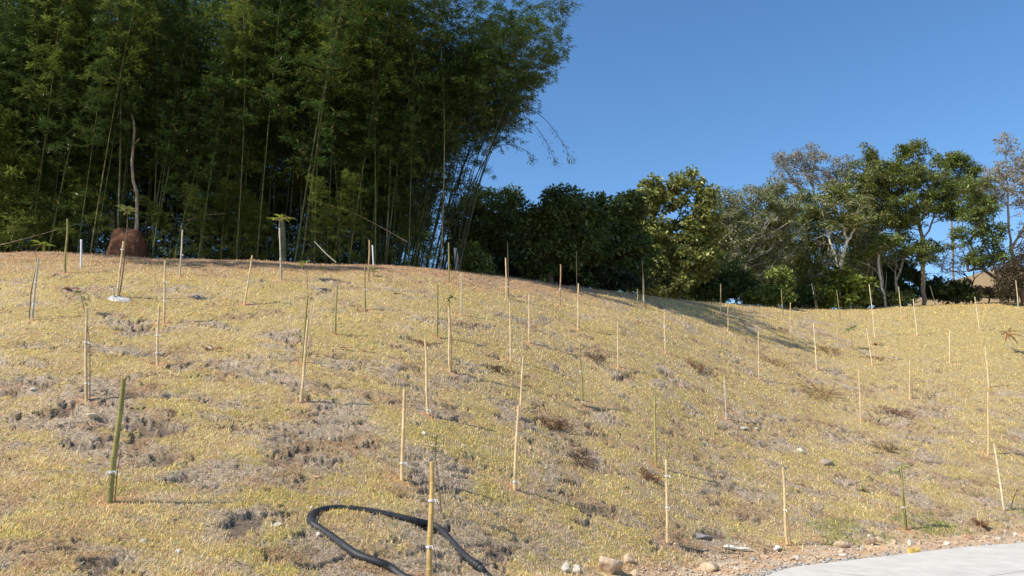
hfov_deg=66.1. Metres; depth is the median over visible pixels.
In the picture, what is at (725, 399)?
bamboo stake
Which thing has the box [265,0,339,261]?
bamboo
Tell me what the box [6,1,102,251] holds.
bamboo
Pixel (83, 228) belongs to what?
bamboo
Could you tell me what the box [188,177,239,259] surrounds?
bamboo
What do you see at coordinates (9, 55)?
bamboo
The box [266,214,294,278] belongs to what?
sapling
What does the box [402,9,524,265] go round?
bamboo
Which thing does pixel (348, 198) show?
bamboo
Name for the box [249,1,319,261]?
bamboo
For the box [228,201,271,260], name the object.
bamboo
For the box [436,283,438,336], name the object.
bamboo stake
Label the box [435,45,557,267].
bamboo
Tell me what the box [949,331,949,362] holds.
bamboo stake
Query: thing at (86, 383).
bamboo stake
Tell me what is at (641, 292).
tree
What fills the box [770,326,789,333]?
dead weed
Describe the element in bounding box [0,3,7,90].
bamboo
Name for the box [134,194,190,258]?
bamboo
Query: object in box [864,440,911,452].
dead weed
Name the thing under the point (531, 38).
bamboo
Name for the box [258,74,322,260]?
bamboo
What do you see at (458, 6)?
bamboo
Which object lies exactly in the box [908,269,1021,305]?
hill
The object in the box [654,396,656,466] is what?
bamboo stake
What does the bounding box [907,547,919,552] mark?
wood block
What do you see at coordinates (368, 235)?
bamboo
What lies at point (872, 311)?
bamboo stake
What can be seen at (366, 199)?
bamboo
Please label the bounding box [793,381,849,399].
dead weed
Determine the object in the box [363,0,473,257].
bamboo
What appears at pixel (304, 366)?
bamboo stake
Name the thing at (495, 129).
bamboo
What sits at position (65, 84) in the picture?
bamboo
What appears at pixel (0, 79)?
bamboo
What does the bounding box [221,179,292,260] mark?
bamboo
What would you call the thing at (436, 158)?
bamboo
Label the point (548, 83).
bamboo
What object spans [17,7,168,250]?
bamboo
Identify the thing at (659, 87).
sky
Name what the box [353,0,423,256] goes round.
bamboo
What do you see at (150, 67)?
bamboo
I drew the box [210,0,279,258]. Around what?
bamboo
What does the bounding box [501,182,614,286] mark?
tree
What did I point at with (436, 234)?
bamboo
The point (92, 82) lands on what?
bamboo
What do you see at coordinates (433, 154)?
bamboo
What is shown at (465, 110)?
bamboo
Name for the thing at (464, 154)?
bamboo
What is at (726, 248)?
tree
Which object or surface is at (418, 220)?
bamboo
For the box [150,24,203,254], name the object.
bamboo
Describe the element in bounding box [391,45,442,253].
bamboo
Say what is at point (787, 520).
sapling
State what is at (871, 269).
tree
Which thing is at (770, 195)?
tree
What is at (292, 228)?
bamboo
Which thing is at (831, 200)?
tree
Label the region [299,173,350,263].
bamboo
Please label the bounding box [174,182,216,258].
bamboo
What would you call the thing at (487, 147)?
bamboo
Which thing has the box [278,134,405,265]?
bamboo
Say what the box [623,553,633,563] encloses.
rock
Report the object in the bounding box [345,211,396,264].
bamboo
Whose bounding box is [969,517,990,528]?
dead weed
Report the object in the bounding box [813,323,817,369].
bamboo stake
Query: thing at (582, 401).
bamboo stake
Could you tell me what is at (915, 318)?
bamboo stake
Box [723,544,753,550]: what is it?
wood splinter
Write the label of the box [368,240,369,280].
bamboo stake
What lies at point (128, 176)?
bamboo
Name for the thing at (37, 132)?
bamboo
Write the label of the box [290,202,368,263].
bamboo
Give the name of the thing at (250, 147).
bamboo
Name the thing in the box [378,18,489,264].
bamboo
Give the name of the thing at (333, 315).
sapling
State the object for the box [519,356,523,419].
bamboo stake
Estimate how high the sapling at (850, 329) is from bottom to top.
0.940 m
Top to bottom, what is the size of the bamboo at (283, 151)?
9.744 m
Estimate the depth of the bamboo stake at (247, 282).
16.71 m
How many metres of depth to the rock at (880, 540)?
13.09 m
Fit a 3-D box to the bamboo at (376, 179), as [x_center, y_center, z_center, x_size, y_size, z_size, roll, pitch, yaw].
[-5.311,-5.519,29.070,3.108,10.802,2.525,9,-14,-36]
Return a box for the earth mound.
[106,228,147,257]
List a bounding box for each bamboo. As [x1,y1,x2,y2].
[0,0,43,197]
[0,0,44,175]
[0,0,55,157]
[0,0,61,150]
[0,0,70,250]
[0,0,76,251]
[0,0,79,212]
[0,0,109,238]
[0,1,61,251]
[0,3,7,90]
[0,7,112,251]
[0,23,70,251]
[0,31,33,171]
[0,36,34,182]
[0,61,71,220]
[0,76,129,252]
[0,105,25,251]
[0,118,87,250]
[0,119,128,253]
[0,149,75,251]
[0,160,49,250]
[0,161,17,252]
[2,1,41,251]
[2,172,94,251]
[6,0,86,251]
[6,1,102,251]
[8,29,124,248]
[11,0,92,251]
[11,31,126,251]
[13,0,115,251]
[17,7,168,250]
[18,0,97,226]
[18,0,125,251]
[19,0,107,249]
[19,115,105,252]
[30,0,103,251]
[39,27,112,250]
[41,153,132,254]
[50,0,144,253]
[51,164,154,252]
[54,0,128,252]
[62,1,162,223]
[71,0,162,249]
[74,0,166,252]
[75,0,160,227]
[75,164,175,256]
[81,0,174,225]
[82,18,137,221]
[83,0,153,253]
[85,88,139,252]
[89,0,165,227]
[89,23,148,179]
[93,54,163,239]
[98,112,193,258]
[101,0,155,226]
[101,0,173,240]
[103,128,198,258]
[110,0,160,228]
[113,17,175,236]
[123,0,308,253]
[125,0,192,246]
[125,75,190,257]
[130,65,189,256]
[133,0,237,247]
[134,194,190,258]
[135,0,233,257]
[137,15,193,238]
[138,0,220,256]
[139,0,239,258]
[140,0,297,258]
[142,8,211,257]
[143,36,199,226]
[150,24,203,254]
[158,0,270,258]
[161,38,212,258]
[162,12,289,255]
[163,158,244,259]
[164,21,207,252]
[174,140,264,257]
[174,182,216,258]
[177,153,231,256]
[182,7,274,258]
[184,0,291,259]
[188,0,261,249]
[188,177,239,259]
[191,22,252,258]
[197,9,269,257]
[201,0,283,258]
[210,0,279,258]
[210,39,301,256]
[213,170,270,256]
[215,179,304,255]
[216,197,268,259]
[219,173,323,259]
[220,0,304,259]
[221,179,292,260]
[224,0,312,259]
[226,28,281,259]
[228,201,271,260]
[235,0,305,259]
[243,23,299,260]
[246,0,307,259]
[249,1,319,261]
[251,199,317,259]
[256,39,318,255]
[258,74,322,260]
[263,15,316,216]
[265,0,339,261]
[266,0,369,262]
[266,195,307,260]
[267,0,338,261]
[269,0,372,263]
[270,0,351,262]
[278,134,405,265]
[281,8,374,262]
[282,0,351,262]
[282,9,335,262]
[286,0,375,261]
[286,199,344,261]
[287,0,352,263]
[289,202,355,262]
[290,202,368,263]
[294,0,372,263]
[296,0,388,263]
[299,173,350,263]
[306,0,376,263]
[312,0,377,264]
[317,171,407,264]
[320,4,484,264]
[322,169,372,263]
[323,0,383,260]
[328,0,440,263]
[329,34,386,263]
[330,6,381,263]
[330,30,385,263]
[333,0,425,263]
[338,0,430,263]
[339,0,418,263]
[340,87,395,263]
[343,0,414,251]
[344,0,445,260]
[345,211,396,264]
[352,37,397,229]
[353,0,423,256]
[353,0,426,260]
[357,0,466,264]
[362,163,442,263]
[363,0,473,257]
[370,0,431,263]
[371,207,436,265]
[377,15,442,265]
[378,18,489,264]
[378,49,435,258]
[380,0,497,263]
[380,197,446,265]
[381,21,498,263]
[381,186,465,271]
[382,36,492,264]
[382,199,446,267]
[384,0,504,263]
[386,104,469,266]
[388,12,450,210]
[388,33,525,263]
[390,0,490,265]
[390,7,445,245]
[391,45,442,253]
[392,12,512,266]
[395,215,451,269]
[396,2,506,265]
[397,27,534,260]
[398,0,518,264]
[399,10,516,264]
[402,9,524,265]
[407,0,527,265]
[410,10,518,265]
[411,0,475,268]
[412,0,539,265]
[415,47,522,266]
[417,0,467,268]
[419,6,537,266]
[421,13,535,266]
[426,0,559,265]
[426,0,577,266]
[427,25,489,269]
[427,38,538,267]
[431,45,561,267]
[432,72,552,262]
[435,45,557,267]
[436,0,537,268]
[437,11,567,267]
[442,26,548,268]
[442,45,545,260]
[444,38,564,269]
[446,64,543,269]
[451,30,573,269]
[452,15,570,270]
[454,143,538,270]
[456,114,561,270]
[458,4,584,270]
[459,34,576,261]
[459,110,575,270]
[465,59,564,236]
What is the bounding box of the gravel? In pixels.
[639,525,1023,575]
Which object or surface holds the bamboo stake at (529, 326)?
on the ground at (242, 515)
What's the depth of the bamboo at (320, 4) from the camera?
26.36 m
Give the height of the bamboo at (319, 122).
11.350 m
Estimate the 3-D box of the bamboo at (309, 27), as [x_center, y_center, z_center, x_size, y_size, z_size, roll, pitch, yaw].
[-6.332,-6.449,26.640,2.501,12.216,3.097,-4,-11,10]
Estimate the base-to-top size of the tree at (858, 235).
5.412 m
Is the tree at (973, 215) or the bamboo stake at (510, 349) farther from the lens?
the tree at (973, 215)
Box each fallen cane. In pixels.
[0,224,75,244]
[314,201,406,241]
[314,241,335,262]
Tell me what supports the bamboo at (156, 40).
on the ground at (242, 515)
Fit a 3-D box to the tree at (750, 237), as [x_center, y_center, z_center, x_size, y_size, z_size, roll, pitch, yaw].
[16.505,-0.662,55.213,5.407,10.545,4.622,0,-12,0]
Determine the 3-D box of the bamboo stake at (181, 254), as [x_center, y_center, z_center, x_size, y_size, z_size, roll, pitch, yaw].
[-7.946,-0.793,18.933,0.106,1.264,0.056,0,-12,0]
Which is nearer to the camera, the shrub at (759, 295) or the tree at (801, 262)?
the shrub at (759, 295)
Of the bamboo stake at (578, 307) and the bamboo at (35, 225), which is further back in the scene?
the bamboo at (35, 225)
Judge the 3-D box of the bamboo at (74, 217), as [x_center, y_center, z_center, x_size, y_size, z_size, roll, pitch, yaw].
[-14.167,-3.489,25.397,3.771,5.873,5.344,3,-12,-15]
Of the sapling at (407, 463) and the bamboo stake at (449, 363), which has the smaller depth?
the sapling at (407, 463)
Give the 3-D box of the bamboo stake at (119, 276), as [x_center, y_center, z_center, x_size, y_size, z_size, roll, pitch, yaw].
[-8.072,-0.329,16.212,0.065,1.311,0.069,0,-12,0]
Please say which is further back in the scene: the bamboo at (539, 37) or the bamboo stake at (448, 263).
the bamboo at (539, 37)
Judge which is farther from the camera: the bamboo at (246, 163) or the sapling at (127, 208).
the bamboo at (246, 163)
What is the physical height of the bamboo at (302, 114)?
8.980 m
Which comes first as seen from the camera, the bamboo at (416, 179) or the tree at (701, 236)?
the bamboo at (416, 179)
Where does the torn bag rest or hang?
on the ground at (242, 515)
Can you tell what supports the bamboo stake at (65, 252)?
on the ground at (242, 515)
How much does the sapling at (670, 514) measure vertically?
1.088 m
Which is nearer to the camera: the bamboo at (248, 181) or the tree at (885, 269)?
the bamboo at (248, 181)
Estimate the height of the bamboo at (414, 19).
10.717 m
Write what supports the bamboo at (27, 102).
on the ground at (242, 515)
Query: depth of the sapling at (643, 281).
26.95 m
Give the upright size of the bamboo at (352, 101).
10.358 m
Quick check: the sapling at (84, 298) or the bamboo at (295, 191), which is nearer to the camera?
the sapling at (84, 298)
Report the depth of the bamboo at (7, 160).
25.71 m
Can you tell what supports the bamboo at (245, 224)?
on the ground at (242, 515)
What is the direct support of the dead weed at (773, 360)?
on the ground at (242, 515)
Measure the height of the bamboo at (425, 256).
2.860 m
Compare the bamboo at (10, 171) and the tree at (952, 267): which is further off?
the tree at (952, 267)
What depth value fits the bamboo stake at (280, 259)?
19.38 m
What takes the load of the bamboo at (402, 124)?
on the ground at (242, 515)
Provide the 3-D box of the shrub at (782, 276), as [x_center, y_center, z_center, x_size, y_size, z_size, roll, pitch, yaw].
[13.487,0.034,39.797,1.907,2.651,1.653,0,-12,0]
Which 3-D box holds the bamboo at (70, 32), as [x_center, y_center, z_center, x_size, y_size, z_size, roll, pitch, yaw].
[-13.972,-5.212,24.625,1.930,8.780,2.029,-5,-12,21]
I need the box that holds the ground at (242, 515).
[0,251,1023,575]
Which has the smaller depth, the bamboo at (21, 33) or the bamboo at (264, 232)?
the bamboo at (21, 33)
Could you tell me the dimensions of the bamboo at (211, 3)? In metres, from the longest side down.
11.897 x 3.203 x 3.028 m
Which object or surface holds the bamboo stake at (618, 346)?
on the ground at (242, 515)
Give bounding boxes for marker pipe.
[80,240,81,266]
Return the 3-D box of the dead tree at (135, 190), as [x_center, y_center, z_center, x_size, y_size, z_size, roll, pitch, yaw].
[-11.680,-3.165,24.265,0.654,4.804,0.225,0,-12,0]
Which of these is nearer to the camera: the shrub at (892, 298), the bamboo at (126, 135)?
the bamboo at (126, 135)
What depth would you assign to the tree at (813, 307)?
56.65 m
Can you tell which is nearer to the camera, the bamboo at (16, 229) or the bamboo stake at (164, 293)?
the bamboo stake at (164, 293)
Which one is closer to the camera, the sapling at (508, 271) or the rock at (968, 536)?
the rock at (968, 536)
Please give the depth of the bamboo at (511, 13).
26.89 m
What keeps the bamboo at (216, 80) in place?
on the ground at (242, 515)
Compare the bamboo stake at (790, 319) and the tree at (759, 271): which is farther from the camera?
the tree at (759, 271)
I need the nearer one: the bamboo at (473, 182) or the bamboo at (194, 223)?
the bamboo at (473, 182)
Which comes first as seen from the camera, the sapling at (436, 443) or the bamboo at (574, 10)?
the sapling at (436, 443)
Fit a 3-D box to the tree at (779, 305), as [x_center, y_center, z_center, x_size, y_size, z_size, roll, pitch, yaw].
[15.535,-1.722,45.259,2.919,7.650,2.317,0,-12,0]
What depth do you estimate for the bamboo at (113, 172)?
28.40 m
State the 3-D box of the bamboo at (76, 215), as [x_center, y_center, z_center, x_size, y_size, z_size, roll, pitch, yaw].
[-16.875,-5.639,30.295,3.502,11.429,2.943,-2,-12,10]
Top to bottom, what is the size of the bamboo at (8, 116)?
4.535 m
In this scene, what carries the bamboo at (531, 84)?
on the ground at (242, 515)
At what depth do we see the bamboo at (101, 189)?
27.72 m
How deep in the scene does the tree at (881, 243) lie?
43.53 m
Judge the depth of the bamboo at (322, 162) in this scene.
24.94 m
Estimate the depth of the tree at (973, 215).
44.32 m
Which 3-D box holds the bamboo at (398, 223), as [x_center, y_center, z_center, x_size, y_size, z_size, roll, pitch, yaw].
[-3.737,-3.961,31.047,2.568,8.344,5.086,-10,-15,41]
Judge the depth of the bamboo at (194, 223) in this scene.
31.86 m
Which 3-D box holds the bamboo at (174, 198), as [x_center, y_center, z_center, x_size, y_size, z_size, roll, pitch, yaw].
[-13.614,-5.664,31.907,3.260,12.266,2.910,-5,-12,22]
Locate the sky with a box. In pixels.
[5,0,1023,308]
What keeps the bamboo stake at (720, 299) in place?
on the ground at (242, 515)
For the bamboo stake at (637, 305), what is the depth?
24.19 m
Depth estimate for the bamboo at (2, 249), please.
25.01 m
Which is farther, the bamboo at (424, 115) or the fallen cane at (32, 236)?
the bamboo at (424, 115)
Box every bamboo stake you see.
[31,258,38,319]
[64,219,67,272]
[84,308,89,403]
[105,379,125,502]
[116,241,123,295]
[156,306,161,364]
[163,260,165,322]
[179,230,182,275]
[243,255,252,304]
[279,228,281,280]
[299,318,309,401]
[301,296,308,361]
[334,286,337,334]
[364,264,366,311]
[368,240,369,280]
[400,388,407,480]
[424,339,430,415]
[426,462,438,575]
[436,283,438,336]
[448,242,449,280]
[448,307,450,371]
[461,273,461,314]
[505,258,508,298]
[509,303,511,361]
[512,405,519,490]
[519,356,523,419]
[528,294,530,342]
[559,264,560,304]
[577,283,578,329]
[579,344,584,405]
[617,324,618,366]
[636,289,637,320]
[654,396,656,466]
[664,312,665,353]
[665,459,669,543]
[720,284,720,314]
[724,378,727,418]
[758,331,759,379]
[782,467,788,545]
[790,303,790,336]
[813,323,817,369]
[858,369,861,420]
[866,328,872,365]
[869,284,874,336]
[900,467,905,529]
[909,360,910,398]
[913,299,917,335]
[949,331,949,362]
[974,297,979,330]
[985,347,988,387]
[987,392,988,454]
[993,443,1004,510]
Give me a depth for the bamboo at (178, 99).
25.55 m
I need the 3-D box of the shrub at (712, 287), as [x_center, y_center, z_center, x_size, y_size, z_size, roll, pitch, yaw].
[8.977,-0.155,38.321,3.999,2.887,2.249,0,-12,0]
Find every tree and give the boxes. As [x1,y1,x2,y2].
[130,113,139,229]
[438,179,526,274]
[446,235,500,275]
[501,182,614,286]
[502,235,556,284]
[585,188,662,291]
[615,256,660,297]
[635,164,727,298]
[670,231,718,302]
[689,248,772,302]
[707,222,734,301]
[712,175,811,283]
[717,212,742,302]
[720,211,765,280]
[725,206,757,303]
[746,244,804,308]
[747,214,786,305]
[758,194,798,307]
[763,216,806,307]
[766,188,851,307]
[769,141,855,307]
[781,239,839,308]
[799,228,850,308]
[801,180,877,308]
[829,247,914,307]
[831,242,891,309]
[834,142,906,306]
[834,226,881,308]
[848,228,908,306]
[852,219,894,307]
[874,208,917,305]
[881,138,964,305]
[929,243,995,303]
[930,149,984,280]
[941,175,1016,303]
[969,131,1023,302]
[989,221,1023,304]
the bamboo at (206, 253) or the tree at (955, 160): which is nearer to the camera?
the bamboo at (206, 253)
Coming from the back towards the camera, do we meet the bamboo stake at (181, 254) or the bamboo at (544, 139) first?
the bamboo at (544, 139)
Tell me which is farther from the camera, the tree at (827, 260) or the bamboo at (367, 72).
the tree at (827, 260)
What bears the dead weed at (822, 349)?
on the ground at (242, 515)
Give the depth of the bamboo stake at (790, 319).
30.24 m
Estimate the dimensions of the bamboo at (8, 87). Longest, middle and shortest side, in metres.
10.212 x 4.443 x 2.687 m
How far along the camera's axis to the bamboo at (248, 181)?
27.47 m
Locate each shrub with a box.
[446,238,495,273]
[489,242,528,278]
[541,260,653,292]
[657,266,731,301]
[734,281,798,306]
[762,264,796,306]
[775,282,831,307]
[809,264,879,309]
[850,287,919,307]
[878,265,945,305]
[930,276,980,303]
[966,281,1014,302]
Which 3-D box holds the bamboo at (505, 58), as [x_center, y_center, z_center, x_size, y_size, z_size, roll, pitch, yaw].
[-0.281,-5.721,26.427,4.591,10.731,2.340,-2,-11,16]
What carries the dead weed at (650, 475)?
on the ground at (242, 515)
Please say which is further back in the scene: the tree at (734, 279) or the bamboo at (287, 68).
the tree at (734, 279)
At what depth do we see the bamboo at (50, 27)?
24.63 m
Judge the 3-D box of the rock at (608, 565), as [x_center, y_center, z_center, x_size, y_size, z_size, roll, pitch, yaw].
[1.112,3.196,8.991,0.283,0.273,0.290,3,-12,-14]
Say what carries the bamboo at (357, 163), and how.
on the ground at (242, 515)
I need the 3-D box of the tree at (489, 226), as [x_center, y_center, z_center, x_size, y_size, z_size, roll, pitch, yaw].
[-1.221,-2.061,34.916,4.359,6.116,3.662,0,-12,0]
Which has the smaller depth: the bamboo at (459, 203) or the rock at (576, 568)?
the rock at (576, 568)
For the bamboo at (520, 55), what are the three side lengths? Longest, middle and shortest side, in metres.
10.056 x 5.117 x 2.922 m
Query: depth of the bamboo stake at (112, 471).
7.02 m
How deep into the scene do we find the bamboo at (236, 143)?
27.34 m
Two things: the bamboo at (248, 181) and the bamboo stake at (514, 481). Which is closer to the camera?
the bamboo stake at (514, 481)
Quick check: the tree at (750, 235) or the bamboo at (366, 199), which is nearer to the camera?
the bamboo at (366, 199)
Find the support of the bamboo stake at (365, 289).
on the ground at (242, 515)
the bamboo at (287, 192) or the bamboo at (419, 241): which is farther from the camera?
the bamboo at (419, 241)
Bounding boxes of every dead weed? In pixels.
[406,338,441,345]
[482,363,515,373]
[539,415,581,430]
[566,447,598,467]
[582,351,608,363]
[634,466,661,486]
[687,357,709,372]
[756,355,795,368]
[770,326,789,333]
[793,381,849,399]
[817,344,843,354]
[860,354,895,360]
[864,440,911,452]
[866,405,925,417]
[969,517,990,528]
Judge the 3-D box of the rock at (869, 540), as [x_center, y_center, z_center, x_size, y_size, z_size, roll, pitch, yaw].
[5.898,4.199,12.988,0.202,0.192,0.235,1,-12,-3]
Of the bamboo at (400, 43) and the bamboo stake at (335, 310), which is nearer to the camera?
the bamboo stake at (335, 310)
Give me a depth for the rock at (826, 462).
17.63 m
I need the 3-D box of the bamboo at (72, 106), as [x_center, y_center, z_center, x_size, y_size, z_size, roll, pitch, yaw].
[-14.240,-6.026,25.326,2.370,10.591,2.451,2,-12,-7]
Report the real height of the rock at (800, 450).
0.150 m
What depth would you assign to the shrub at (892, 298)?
43.41 m
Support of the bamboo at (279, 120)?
on the ground at (242, 515)
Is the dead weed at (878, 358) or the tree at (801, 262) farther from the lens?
the tree at (801, 262)
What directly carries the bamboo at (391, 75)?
on the ground at (242, 515)
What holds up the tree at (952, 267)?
on the ground at (242, 515)
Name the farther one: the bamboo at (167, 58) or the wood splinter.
the bamboo at (167, 58)
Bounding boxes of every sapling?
[29,240,56,318]
[75,291,90,401]
[114,450,120,500]
[116,204,136,295]
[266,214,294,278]
[295,260,310,288]
[332,296,334,333]
[406,442,408,479]
[430,436,446,514]
[445,295,456,370]
[507,242,508,297]
[576,251,579,328]
[642,260,645,308]
[668,466,672,541]
[781,495,790,542]
[842,325,856,335]
[883,465,911,528]
[1000,328,1021,348]
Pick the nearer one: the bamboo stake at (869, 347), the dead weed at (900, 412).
the dead weed at (900, 412)
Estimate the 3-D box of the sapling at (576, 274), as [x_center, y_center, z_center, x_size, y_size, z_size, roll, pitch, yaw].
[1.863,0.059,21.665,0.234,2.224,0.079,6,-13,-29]
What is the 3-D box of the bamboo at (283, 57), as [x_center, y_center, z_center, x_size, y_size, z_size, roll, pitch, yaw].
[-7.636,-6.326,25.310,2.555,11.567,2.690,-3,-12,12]
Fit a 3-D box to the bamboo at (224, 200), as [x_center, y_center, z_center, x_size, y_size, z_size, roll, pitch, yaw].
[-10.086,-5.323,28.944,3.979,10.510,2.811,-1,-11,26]
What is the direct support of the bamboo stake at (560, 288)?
on the ground at (242, 515)
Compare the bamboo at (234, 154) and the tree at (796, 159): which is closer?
the bamboo at (234, 154)
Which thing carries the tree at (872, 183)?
on the ground at (242, 515)
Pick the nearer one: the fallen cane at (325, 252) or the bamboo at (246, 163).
the fallen cane at (325, 252)
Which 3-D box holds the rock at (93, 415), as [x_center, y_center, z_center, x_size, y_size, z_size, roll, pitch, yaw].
[-5.239,1.603,9.824,0.160,0.094,0.129,5,-12,-23]
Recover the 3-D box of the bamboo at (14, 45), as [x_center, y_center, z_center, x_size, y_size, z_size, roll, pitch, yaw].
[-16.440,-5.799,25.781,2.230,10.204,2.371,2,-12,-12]
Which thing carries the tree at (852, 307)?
on the ground at (242, 515)
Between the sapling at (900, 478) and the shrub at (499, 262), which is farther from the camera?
the shrub at (499, 262)
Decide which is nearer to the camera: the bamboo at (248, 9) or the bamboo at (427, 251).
the bamboo at (248, 9)
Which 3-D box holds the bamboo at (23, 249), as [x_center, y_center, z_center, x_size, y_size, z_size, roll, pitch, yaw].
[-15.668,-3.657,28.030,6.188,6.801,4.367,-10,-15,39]
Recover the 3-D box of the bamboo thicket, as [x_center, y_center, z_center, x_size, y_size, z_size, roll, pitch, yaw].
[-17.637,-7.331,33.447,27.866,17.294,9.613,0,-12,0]
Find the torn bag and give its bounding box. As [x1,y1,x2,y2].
[108,295,131,301]
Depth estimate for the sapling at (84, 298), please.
10.56 m
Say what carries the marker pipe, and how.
on the ground at (242, 515)
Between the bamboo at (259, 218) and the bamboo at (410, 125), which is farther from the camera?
the bamboo at (259, 218)
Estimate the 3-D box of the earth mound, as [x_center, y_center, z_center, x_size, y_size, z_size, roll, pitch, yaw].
[-11.487,-0.935,23.550,1.097,1.772,0.937,0,-12,0]
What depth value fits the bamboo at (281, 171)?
29.92 m
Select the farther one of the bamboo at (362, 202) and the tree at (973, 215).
the tree at (973, 215)
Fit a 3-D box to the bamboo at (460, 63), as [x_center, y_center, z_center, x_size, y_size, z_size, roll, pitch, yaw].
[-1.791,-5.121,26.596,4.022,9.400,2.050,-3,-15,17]
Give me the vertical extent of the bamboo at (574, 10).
9.855 m
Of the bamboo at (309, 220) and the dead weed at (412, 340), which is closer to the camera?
the dead weed at (412, 340)
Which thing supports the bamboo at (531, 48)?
on the ground at (242, 515)
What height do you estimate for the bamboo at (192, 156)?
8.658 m
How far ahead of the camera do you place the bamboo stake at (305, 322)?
13.35 m
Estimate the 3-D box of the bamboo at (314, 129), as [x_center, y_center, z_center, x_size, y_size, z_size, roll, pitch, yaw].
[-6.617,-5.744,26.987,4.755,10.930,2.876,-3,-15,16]
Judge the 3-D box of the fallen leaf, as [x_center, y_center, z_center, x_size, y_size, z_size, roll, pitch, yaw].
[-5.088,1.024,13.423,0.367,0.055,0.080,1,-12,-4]
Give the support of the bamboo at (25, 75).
on the ground at (242, 515)
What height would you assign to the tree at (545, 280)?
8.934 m
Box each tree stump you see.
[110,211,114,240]
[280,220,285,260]
[453,248,458,270]
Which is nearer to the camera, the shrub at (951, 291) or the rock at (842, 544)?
the rock at (842, 544)
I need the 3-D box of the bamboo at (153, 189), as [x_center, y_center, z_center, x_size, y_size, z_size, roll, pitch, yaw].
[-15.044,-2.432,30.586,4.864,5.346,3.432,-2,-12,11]
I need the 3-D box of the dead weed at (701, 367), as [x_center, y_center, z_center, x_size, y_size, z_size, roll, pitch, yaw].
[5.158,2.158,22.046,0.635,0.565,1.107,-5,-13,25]
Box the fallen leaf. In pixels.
[204,347,223,349]
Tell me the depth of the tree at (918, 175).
45.54 m
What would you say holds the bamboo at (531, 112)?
on the ground at (242, 515)
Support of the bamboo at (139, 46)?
on the ground at (242, 515)
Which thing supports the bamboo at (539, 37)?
on the ground at (242, 515)
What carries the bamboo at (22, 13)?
on the ground at (242, 515)
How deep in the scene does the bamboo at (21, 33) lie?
25.27 m
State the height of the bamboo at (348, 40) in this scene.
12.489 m
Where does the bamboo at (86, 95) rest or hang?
on the ground at (242, 515)
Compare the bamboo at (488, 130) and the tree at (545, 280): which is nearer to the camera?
the bamboo at (488, 130)
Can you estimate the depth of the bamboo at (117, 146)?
29.07 m
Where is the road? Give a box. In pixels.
[767,543,1023,575]
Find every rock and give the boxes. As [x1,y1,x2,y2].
[85,413,98,419]
[561,562,569,572]
[573,564,579,572]
[598,556,622,573]
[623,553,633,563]
[629,569,638,575]
[695,534,712,540]
[697,562,718,571]
[794,448,804,453]
[820,459,833,465]
[832,541,849,547]
[861,537,876,544]
[875,536,885,543]
[907,539,914,544]
[962,534,973,539]
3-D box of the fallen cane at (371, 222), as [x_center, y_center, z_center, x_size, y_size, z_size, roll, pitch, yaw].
[-4.855,-2.143,24.990,3.115,1.465,0.207,-1,-12,5]
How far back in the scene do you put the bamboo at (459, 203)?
30.91 m
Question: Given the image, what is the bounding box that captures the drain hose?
[306,505,492,575]
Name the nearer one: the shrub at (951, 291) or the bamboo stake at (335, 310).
the bamboo stake at (335, 310)
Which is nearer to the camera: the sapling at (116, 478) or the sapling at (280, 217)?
the sapling at (116, 478)
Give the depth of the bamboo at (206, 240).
31.71 m
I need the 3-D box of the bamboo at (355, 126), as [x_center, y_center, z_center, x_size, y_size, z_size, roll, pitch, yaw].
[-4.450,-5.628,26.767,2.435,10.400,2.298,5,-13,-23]
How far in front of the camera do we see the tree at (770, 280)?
53.64 m
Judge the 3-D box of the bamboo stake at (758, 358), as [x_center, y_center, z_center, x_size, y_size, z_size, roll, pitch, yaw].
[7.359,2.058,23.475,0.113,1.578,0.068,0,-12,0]
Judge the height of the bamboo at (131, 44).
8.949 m
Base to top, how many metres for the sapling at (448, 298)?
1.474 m
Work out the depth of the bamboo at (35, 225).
29.82 m
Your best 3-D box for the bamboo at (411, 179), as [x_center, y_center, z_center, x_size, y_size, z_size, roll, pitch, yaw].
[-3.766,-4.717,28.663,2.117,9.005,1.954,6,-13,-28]
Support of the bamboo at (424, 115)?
on the ground at (242, 515)
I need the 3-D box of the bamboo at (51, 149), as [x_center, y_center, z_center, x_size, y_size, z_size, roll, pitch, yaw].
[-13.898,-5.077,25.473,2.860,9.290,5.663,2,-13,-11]
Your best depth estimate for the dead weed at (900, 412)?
22.77 m
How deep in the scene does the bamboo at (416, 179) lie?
30.52 m
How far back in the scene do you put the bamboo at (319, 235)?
25.96 m
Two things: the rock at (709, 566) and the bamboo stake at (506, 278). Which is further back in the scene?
the bamboo stake at (506, 278)
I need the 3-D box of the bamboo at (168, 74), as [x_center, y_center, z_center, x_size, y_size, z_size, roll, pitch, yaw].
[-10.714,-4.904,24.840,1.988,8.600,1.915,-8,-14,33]
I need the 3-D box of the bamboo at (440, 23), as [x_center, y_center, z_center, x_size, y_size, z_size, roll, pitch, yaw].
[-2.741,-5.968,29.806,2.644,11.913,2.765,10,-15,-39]
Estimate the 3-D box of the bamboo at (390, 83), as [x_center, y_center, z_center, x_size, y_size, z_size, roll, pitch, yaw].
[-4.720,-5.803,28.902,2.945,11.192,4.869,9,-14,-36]

